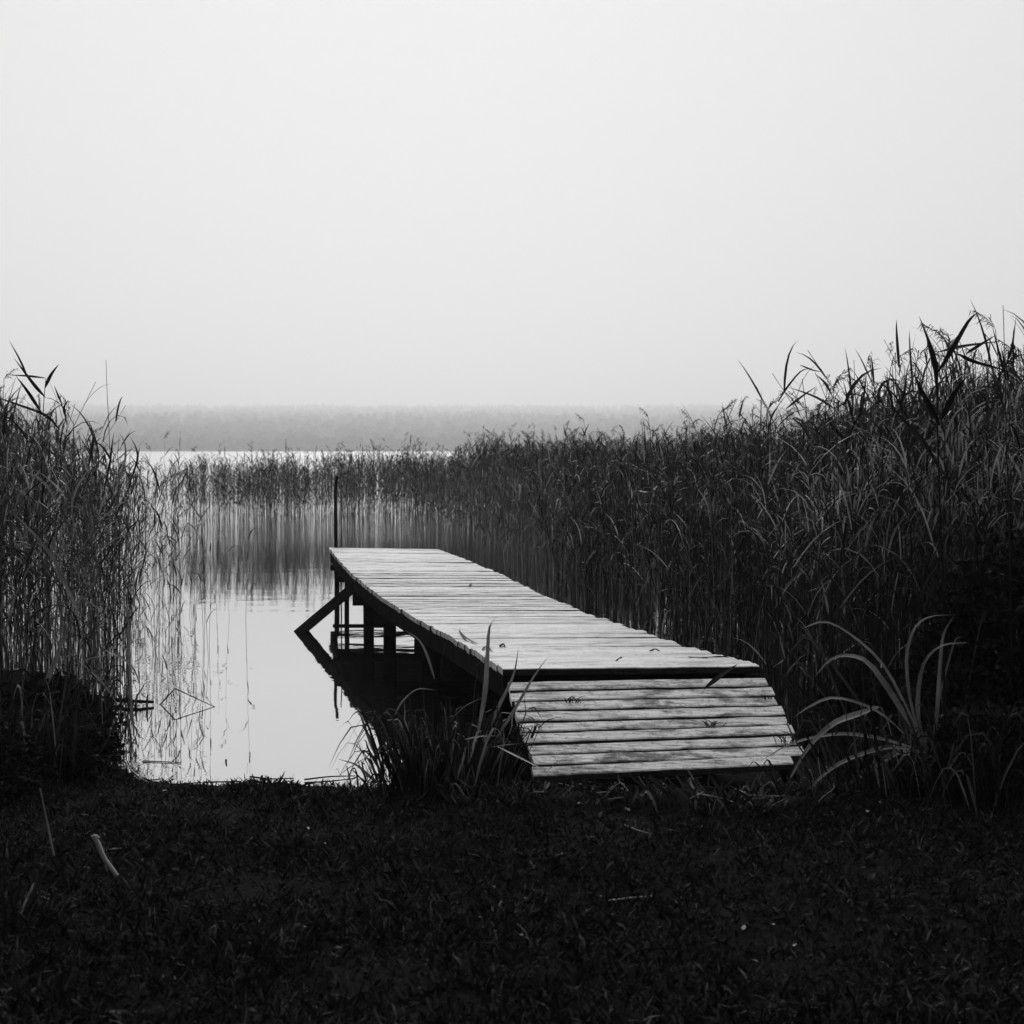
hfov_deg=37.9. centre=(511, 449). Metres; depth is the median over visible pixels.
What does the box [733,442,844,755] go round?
reed
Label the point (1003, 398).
reed
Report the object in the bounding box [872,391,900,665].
reed
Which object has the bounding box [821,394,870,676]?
reed
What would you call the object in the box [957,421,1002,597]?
reed
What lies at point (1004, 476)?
reed
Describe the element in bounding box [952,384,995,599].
reed
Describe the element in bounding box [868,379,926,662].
reed
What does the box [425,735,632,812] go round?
sedge clump
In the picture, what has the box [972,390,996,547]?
reed
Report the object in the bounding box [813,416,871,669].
reed
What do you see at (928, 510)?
reed
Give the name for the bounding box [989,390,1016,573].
reed
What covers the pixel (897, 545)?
reed
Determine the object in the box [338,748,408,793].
sedge clump
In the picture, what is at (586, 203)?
sky
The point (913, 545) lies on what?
reed
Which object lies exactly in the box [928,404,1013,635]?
reed
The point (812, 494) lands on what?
reed
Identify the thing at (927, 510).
reed
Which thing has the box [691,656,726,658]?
withered leaf
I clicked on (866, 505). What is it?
reed
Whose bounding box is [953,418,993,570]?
reed
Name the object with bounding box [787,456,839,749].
reed
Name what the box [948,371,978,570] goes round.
reed
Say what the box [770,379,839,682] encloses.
reed
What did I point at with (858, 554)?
reed
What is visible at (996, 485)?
reed
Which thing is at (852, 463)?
reed
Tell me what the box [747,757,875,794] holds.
sedge clump
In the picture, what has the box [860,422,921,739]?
reed
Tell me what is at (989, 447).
reed
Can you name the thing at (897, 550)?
reed
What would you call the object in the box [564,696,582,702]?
grass tuft
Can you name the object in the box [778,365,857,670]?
reed
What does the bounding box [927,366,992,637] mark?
reed
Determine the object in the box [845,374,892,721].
reed
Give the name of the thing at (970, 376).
reed
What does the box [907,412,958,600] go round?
reed
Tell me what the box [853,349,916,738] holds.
reed
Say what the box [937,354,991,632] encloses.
reed
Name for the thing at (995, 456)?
reed
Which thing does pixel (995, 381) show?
reed
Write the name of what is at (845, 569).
reed
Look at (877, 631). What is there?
reed
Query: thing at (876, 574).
reed
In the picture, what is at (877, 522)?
reed
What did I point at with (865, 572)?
reed
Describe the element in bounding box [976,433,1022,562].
reed
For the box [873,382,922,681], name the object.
reed
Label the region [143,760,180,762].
floating stalk
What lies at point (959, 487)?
reed
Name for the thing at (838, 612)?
reed
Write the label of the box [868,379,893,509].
reed
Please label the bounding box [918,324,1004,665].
reed
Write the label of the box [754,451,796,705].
reed
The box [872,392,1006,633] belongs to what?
reed
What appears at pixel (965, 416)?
reed
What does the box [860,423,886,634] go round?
reed
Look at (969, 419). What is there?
reed
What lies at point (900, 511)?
reed
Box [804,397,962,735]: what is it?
reed
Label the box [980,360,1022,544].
reed
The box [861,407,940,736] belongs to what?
reed
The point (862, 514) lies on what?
reed
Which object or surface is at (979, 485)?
reed
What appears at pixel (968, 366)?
reed
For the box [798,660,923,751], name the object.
bush
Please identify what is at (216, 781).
dead stalk
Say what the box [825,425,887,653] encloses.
reed
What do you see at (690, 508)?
reed bed
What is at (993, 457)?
reed
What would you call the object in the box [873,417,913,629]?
reed
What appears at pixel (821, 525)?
reed
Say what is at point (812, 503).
reed
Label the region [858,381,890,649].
reed
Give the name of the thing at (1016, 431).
reed
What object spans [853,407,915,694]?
reed
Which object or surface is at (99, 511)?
reed
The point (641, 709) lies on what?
wooden jetty
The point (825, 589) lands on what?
reed
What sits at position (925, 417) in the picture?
reed
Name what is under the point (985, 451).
reed
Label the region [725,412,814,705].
reed
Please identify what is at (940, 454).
reed
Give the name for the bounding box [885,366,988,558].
reed
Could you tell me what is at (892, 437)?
reed
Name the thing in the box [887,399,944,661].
reed
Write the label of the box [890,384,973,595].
reed
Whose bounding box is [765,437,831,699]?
reed
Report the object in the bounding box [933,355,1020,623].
reed
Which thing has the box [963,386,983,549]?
reed
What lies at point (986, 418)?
reed
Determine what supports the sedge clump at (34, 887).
on the ground at (244, 884)
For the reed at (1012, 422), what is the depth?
10.20 m
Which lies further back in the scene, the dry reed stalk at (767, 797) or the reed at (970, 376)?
the reed at (970, 376)
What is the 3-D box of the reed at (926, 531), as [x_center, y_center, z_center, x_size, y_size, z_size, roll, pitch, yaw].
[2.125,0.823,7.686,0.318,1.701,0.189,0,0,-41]
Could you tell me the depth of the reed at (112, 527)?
9.90 m
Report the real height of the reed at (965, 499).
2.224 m
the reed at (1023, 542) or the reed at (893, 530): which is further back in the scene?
the reed at (893, 530)
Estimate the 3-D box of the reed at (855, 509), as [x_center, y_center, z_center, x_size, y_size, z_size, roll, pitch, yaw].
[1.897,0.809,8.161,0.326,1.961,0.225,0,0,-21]
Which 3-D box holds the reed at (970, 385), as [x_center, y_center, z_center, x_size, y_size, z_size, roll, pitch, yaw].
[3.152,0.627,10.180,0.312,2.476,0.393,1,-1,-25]
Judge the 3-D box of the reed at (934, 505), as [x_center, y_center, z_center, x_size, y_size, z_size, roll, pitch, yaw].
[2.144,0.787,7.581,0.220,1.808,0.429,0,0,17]
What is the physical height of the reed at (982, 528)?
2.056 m
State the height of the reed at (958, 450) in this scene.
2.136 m
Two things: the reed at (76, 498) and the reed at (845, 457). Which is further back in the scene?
the reed at (76, 498)
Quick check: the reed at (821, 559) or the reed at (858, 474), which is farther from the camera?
the reed at (821, 559)
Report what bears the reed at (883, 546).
in the lake water
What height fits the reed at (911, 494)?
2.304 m
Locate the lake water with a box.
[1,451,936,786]
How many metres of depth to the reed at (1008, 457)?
7.75 m
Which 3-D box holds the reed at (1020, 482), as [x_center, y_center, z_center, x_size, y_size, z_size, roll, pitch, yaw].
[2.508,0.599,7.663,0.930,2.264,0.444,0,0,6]
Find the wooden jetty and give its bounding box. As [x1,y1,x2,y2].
[294,548,805,794]
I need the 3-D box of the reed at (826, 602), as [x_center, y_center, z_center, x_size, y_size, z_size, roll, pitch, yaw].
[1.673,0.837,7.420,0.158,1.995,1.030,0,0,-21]
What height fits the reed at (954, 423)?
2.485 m
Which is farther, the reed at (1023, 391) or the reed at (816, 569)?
the reed at (1023, 391)
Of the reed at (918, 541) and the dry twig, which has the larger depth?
the reed at (918, 541)
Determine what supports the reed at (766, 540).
in the lake water
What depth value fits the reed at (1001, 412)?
8.97 m
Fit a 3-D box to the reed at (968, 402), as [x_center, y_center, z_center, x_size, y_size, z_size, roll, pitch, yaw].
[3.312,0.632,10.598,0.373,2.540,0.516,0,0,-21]
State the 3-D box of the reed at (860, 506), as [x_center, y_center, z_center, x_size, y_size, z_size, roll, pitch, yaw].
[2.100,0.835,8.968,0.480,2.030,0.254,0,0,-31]
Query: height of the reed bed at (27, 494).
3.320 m
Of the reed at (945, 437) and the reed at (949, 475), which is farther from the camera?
the reed at (949, 475)
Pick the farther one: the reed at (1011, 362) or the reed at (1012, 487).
the reed at (1011, 362)
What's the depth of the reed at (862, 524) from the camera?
8.39 m
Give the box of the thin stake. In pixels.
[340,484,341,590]
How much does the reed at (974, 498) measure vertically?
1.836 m
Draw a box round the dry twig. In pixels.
[611,895,651,901]
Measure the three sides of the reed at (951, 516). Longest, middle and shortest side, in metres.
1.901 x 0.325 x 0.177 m
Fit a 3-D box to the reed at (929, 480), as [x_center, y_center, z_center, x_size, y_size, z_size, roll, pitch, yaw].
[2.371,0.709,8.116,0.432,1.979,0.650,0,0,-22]
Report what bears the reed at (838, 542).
in the lake water
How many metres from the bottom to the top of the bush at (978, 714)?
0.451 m
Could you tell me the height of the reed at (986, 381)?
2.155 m
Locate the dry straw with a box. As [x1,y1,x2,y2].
[39,788,54,855]
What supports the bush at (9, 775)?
on the ground at (244, 884)
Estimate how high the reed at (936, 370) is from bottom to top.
1.978 m
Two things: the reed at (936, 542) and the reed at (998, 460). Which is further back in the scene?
the reed at (936, 542)
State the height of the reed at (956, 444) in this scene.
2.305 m
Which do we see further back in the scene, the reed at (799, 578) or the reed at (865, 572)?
the reed at (799, 578)
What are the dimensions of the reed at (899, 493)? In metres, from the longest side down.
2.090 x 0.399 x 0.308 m
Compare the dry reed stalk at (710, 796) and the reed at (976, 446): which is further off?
the reed at (976, 446)
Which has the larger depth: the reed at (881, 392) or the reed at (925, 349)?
the reed at (881, 392)
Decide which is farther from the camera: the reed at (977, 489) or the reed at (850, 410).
the reed at (850, 410)
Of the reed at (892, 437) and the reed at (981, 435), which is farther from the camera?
the reed at (981, 435)
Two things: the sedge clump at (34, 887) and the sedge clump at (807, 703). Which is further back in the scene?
the sedge clump at (807, 703)
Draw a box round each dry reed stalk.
[700,794,722,798]
[744,795,787,799]
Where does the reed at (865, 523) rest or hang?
in the lake water
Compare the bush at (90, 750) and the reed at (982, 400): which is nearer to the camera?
the bush at (90, 750)
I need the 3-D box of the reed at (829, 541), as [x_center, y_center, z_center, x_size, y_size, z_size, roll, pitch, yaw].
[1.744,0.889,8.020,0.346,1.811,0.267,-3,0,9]
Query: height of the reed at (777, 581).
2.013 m
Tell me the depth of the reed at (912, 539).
8.51 m
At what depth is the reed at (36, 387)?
9.20 m
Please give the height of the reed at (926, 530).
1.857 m
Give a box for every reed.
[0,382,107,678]
[0,387,43,673]
[0,413,64,678]
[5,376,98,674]
[10,342,65,684]
[25,394,76,694]
[31,420,101,689]
[79,449,124,694]
[106,369,114,696]
[160,688,214,706]
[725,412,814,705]
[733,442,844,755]
[738,360,892,738]
[744,437,795,694]
[751,440,785,677]
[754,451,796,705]
[762,437,803,709]
[762,465,799,744]
[763,433,802,701]
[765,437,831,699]
[765,448,820,747]
[767,391,867,754]
[767,442,807,688]
[768,391,862,663]
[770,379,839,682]
[772,344,936,687]
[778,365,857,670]
[779,408,808,723]
[785,452,821,735]
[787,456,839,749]
[791,417,832,674]
[791,439,811,718]
[792,397,840,656]
[794,416,886,710]
[795,431,856,679]
[795,439,847,646]
[796,351,970,605]
[796,425,842,601]
[799,408,848,666]
[799,411,855,743]
[799,415,912,753]
[799,429,839,568]
[800,413,867,686]
[801,392,921,677]
[801,415,868,685]
[803,447,835,651]
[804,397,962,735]
[805,409,869,753]
[806,436,828,701]
[806,453,838,671]
[808,377,855,732]
[809,448,881,711]
[813,368,886,711]
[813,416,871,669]
[816,391,865,665]
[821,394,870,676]
[822,374,919,628]
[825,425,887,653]
[825,428,886,706]
[825,440,844,678]
[827,404,872,672]
[828,376,885,640]
[828,434,872,726]
[831,439,877,667]
[832,412,894,660]
[832,420,886,670]
[832,444,874,729]
[835,349,932,638]
[836,398,886,681]
[839,368,866,663]
[839,426,886,660]
[839,432,965,662]
[840,419,889,640]
[842,391,880,651]
[842,424,877,639]
[843,428,881,664]
[845,369,980,632]
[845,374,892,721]
[846,400,893,642]
[848,395,874,625]
[848,408,858,663]
[850,392,914,653]
[850,416,891,662]
[851,434,895,671]
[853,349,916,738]
[853,371,971,576]
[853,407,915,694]
[853,412,880,648]
[853,454,912,747]
[854,405,913,661]
[855,382,1021,736]
[856,379,882,612]
[857,373,908,662]
[857,374,928,678]
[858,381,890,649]
[858,397,887,667]
[859,356,973,693]
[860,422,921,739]
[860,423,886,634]
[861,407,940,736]
[862,438,913,668]
[863,421,917,650]
[864,334,950,721]
[864,382,999,612]
[865,382,937,688]
[866,352,929,683]
[866,390,924,676]
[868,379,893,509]
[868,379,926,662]
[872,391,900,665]
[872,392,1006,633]
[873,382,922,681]
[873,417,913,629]
[874,407,918,667]
[874,416,930,652]
[875,428,915,598]
[876,410,927,652]
[876,414,921,680]
[876,421,920,684]
[877,359,907,698]
[877,396,987,680]
[879,422,920,660]
[880,378,906,660]
[883,368,936,602]
[884,345,937,668]
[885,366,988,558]
[886,415,924,594]
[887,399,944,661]
[887,407,951,684]
[887,431,941,638]
[888,312,1010,736]
[888,362,955,604]
[888,423,922,646]
[889,404,973,597]
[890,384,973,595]
[890,444,942,680]
[892,402,1004,685]
[895,426,932,677]
[898,444,947,622]
[899,415,943,679]
[901,431,925,690]
[902,412,952,618]
[904,347,948,639]
[904,410,958,639]
[906,370,930,628]
[906,401,975,610]
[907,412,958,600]
[909,405,949,641]
[910,345,972,624]
[911,323,989,579]
[911,397,947,683]
[912,359,951,568]
[912,365,945,591]
[912,366,934,593]
[913,377,1004,560]
[913,418,950,639]
[915,426,955,717]
[915,432,940,572]
[917,396,951,663]
[917,460,1023,633]
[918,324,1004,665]
[920,347,945,665]
[920,411,1023,639]
[922,424,975,608]
[923,378,962,586]
[925,388,1005,704]
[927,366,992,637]
[928,344,949,539]
[928,358,970,546]
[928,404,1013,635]
[929,342,1006,618]
[929,344,1015,625]
[929,371,948,592]
[929,377,979,583]
[930,364,986,599]
[930,383,995,598]
[930,388,956,628]
[931,340,980,571]
[931,391,984,580]
[933,351,982,578]
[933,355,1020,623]
[934,328,1002,576]
[936,375,959,601]
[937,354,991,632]
[938,334,967,621]
[940,364,1000,566]
[945,368,999,611]
[945,420,998,610]
[947,340,998,554]
[947,380,980,607]
[948,362,996,555]
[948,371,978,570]
[949,369,1001,571]
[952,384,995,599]
[953,403,1023,574]
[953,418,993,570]
[954,326,1023,633]
[957,366,984,610]
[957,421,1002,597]
[957,424,994,651]
[958,372,1005,562]
[959,341,1020,515]
[959,347,1017,557]
[959,359,978,553]
[960,389,997,605]
[961,418,994,559]
[962,353,1020,560]
[963,348,1002,519]
[963,353,1022,581]
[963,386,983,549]
[964,374,998,555]
[964,412,1002,580]
[965,363,981,516]
[967,390,1011,662]
[968,367,993,517]
[969,310,1023,560]
[971,432,1023,562]
[972,370,1022,524]
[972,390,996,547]
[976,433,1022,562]
[977,367,1023,547]
[977,373,1023,539]
[977,375,1022,545]
[978,365,1017,554]
[978,389,1003,595]
[979,421,1022,608]
[980,346,1011,592]
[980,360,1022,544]
[980,391,1015,641]
[981,389,1009,560]
[982,353,1022,572]
[982,391,1015,551]
[984,309,1015,699]
[985,369,1014,532]
[988,392,1008,562]
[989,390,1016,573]
[990,380,1019,707]
[992,444,1023,648]
[993,310,1023,530]
[996,343,1023,560]
[996,349,1023,563]
[999,347,1022,533]
[1000,388,1023,535]
[1000,404,1023,563]
[1001,404,1023,598]
[1007,346,1023,498]
[1007,349,1023,509]
[1013,368,1023,536]
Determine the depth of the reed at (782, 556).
8.87 m
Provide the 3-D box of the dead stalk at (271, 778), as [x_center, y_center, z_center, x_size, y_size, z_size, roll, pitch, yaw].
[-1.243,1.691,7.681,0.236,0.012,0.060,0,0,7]
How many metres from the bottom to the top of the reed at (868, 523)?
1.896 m
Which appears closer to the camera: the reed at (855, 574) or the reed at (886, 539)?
the reed at (886, 539)
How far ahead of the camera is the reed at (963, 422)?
8.34 m
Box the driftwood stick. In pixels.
[108,697,153,702]
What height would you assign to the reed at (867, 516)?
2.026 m
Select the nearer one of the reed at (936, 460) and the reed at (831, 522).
the reed at (936, 460)
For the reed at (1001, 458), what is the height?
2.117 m
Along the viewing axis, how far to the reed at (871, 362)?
8.38 m
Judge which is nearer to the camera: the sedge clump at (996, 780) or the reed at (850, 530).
the sedge clump at (996, 780)
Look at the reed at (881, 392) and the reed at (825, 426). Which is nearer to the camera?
the reed at (825, 426)
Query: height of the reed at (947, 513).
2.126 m
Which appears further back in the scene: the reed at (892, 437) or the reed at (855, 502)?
the reed at (855, 502)
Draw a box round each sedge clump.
[0,470,161,745]
[0,651,131,784]
[0,863,89,924]
[328,620,557,800]
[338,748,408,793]
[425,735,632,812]
[605,770,844,816]
[745,612,1023,770]
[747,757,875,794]
[761,615,1023,802]
[873,689,1023,815]
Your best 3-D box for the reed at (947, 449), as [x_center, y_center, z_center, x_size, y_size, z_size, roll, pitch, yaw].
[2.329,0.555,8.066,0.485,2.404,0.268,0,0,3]
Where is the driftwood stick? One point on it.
(140, 701)
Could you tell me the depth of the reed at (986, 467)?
8.41 m
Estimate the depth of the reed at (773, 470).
8.46 m
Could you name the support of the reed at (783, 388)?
in the lake water
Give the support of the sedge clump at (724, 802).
on the ground at (244, 884)
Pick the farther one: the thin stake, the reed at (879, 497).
the thin stake
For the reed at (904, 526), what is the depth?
8.30 m
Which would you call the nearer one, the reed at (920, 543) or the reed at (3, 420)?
the reed at (920, 543)
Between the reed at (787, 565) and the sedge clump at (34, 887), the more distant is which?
the reed at (787, 565)
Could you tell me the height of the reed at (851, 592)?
2.202 m
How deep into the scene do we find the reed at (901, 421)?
7.72 m
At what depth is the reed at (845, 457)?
7.53 m
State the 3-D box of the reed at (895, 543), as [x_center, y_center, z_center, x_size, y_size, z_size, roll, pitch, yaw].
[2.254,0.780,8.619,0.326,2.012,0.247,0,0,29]
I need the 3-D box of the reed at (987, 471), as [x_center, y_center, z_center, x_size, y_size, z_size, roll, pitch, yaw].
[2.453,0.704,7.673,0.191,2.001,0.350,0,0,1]
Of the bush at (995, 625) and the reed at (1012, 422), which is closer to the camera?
the bush at (995, 625)
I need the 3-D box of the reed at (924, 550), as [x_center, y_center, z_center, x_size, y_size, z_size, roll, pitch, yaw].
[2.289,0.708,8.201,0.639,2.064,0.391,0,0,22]
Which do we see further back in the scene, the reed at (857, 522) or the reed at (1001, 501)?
the reed at (857, 522)
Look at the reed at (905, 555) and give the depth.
8.40 m
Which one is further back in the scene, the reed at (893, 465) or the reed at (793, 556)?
the reed at (793, 556)
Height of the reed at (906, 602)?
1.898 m
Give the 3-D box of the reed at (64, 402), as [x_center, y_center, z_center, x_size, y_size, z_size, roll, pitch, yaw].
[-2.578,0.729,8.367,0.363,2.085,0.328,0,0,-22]
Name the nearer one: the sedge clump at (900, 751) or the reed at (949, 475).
the sedge clump at (900, 751)
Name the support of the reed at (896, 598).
in the lake water
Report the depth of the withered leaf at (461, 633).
9.01 m
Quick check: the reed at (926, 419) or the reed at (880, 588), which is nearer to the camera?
the reed at (880, 588)
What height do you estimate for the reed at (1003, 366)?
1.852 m
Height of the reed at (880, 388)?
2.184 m
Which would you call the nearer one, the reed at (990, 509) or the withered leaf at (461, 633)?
the reed at (990, 509)
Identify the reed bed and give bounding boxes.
[0,368,254,741]
[26,419,805,531]
[402,304,1023,757]
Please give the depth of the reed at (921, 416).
8.66 m
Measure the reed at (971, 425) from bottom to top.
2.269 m
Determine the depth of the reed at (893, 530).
7.79 m
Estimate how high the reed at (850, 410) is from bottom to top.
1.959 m
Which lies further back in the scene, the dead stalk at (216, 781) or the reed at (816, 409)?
the reed at (816, 409)
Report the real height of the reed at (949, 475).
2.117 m
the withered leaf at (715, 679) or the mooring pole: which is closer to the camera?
the withered leaf at (715, 679)
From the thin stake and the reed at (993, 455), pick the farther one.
the thin stake
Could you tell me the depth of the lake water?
12.56 m
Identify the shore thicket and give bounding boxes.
[5,433,806,450]
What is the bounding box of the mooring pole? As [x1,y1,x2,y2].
[334,476,338,596]
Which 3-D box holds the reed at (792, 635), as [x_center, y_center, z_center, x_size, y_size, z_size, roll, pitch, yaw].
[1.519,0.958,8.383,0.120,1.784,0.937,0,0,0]
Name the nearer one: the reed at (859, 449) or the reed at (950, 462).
the reed at (950, 462)
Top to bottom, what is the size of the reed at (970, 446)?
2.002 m
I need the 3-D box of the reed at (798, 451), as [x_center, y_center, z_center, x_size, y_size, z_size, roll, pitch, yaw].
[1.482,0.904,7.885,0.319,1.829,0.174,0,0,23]
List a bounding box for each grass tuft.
[523,714,560,728]
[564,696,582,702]
[702,719,725,726]
[771,730,800,744]
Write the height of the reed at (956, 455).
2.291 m
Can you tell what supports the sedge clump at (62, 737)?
on the ground at (244, 884)
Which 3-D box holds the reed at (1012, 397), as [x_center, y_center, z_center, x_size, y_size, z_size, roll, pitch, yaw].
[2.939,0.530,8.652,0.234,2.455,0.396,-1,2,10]
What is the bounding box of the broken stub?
[91,834,118,876]
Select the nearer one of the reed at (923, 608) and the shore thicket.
the reed at (923, 608)
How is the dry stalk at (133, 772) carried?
on the ground at (244, 884)
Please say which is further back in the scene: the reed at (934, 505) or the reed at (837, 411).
the reed at (837, 411)
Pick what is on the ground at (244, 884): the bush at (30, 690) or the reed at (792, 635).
the bush at (30, 690)
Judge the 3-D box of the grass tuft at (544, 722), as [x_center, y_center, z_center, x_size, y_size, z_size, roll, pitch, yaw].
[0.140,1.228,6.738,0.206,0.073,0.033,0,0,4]
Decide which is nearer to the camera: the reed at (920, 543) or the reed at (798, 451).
the reed at (920, 543)
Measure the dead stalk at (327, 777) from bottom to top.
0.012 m
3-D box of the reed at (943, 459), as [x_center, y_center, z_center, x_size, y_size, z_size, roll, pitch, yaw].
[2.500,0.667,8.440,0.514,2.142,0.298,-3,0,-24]
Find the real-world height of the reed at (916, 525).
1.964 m
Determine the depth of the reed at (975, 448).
8.75 m
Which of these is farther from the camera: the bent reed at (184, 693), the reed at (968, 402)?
the reed at (968, 402)
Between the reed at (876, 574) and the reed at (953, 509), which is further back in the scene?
the reed at (876, 574)
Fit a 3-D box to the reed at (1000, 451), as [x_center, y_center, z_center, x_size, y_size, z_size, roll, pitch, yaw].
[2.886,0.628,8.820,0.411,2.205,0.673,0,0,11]
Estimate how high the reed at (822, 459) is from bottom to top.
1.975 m
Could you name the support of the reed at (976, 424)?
in the lake water
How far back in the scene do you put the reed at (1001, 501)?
7.64 m
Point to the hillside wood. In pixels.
(272, 422)
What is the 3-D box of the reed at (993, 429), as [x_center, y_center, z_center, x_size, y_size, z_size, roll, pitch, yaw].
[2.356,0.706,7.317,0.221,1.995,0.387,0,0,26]
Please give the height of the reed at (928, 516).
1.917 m
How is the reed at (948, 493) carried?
in the lake water
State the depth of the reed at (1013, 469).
8.66 m
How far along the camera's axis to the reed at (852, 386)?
7.94 m
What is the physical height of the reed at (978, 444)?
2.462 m
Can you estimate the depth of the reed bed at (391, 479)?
33.15 m
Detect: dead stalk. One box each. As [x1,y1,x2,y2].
[203,781,237,782]
[250,776,293,779]
[304,775,355,779]
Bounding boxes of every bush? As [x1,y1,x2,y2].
[0,671,128,729]
[0,708,58,803]
[2,703,126,783]
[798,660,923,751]
[884,526,1023,752]
[887,697,1023,806]
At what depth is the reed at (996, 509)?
7.64 m
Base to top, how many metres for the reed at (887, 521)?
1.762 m
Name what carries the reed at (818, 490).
in the lake water
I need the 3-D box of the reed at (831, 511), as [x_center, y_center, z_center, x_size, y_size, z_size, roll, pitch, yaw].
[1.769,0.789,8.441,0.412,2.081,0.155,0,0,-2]
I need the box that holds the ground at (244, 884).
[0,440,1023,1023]
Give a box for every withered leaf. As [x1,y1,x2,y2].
[459,630,475,642]
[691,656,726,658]
[704,664,737,688]
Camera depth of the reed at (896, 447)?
9.11 m
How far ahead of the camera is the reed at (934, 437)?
8.23 m
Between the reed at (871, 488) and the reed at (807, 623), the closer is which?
the reed at (807, 623)
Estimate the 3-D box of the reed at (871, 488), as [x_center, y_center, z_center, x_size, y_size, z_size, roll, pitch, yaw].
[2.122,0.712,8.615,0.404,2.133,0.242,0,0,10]
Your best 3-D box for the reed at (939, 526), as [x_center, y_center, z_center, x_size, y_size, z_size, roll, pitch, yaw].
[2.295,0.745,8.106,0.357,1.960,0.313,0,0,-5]
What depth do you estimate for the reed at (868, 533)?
7.91 m
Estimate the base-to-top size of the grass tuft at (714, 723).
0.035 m
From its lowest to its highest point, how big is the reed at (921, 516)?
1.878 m
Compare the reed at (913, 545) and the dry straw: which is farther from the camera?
the reed at (913, 545)
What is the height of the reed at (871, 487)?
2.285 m
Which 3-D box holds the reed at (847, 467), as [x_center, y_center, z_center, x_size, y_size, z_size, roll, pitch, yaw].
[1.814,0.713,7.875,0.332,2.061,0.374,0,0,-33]
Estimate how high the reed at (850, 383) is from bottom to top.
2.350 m
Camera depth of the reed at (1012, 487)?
7.77 m
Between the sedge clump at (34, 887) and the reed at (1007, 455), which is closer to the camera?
the sedge clump at (34, 887)
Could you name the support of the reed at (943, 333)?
in the lake water
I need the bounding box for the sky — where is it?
[0,0,1023,408]
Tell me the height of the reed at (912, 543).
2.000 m
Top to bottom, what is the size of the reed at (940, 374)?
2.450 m
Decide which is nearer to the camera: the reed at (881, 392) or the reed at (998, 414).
the reed at (998, 414)
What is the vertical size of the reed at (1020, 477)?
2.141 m
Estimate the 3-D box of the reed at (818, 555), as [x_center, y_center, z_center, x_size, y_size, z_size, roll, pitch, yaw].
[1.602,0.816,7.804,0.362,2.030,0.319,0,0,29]
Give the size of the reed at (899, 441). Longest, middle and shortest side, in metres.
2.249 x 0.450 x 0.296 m
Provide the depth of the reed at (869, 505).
8.24 m
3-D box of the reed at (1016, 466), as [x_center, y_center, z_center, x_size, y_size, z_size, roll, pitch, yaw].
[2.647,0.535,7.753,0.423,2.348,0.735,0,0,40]
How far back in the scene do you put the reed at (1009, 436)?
8.69 m
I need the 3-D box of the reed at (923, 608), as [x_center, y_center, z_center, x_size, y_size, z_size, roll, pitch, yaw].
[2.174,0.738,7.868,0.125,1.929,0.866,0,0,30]
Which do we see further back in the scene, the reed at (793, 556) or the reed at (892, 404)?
the reed at (793, 556)
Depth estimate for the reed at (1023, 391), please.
9.79 m
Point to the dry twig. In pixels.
(630, 897)
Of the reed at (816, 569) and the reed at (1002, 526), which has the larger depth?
the reed at (816, 569)
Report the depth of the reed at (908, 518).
7.71 m
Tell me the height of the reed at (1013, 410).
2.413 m
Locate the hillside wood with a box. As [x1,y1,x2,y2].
[0,399,924,446]
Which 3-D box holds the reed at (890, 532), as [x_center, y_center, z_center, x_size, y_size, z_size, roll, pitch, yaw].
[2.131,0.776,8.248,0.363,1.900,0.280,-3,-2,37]
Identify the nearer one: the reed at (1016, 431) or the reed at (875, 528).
the reed at (875, 528)
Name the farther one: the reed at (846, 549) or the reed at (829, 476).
the reed at (829, 476)
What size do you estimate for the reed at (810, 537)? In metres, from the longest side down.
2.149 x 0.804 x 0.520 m
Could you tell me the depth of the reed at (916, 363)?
7.76 m
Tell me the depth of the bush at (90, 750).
7.07 m
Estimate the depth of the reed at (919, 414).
7.97 m
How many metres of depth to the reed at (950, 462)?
8.54 m
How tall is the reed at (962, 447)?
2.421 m
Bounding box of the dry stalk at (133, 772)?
[130,769,148,782]
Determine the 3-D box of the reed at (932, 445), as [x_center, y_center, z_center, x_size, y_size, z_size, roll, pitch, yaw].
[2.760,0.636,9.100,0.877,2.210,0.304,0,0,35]
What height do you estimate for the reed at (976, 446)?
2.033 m
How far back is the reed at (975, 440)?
7.24 m
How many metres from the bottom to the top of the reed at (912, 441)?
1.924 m
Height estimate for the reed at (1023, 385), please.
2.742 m
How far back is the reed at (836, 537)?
8.33 m
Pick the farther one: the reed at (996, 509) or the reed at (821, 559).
the reed at (821, 559)
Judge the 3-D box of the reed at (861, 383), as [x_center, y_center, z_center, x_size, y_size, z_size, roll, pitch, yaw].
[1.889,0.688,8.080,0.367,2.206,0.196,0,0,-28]
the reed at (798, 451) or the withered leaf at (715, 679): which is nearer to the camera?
the withered leaf at (715, 679)
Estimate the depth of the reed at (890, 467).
8.86 m
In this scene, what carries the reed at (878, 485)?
in the lake water
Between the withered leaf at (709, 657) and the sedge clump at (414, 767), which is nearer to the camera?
the sedge clump at (414, 767)
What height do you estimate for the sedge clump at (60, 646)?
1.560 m
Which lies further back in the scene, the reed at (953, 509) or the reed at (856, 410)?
the reed at (856, 410)

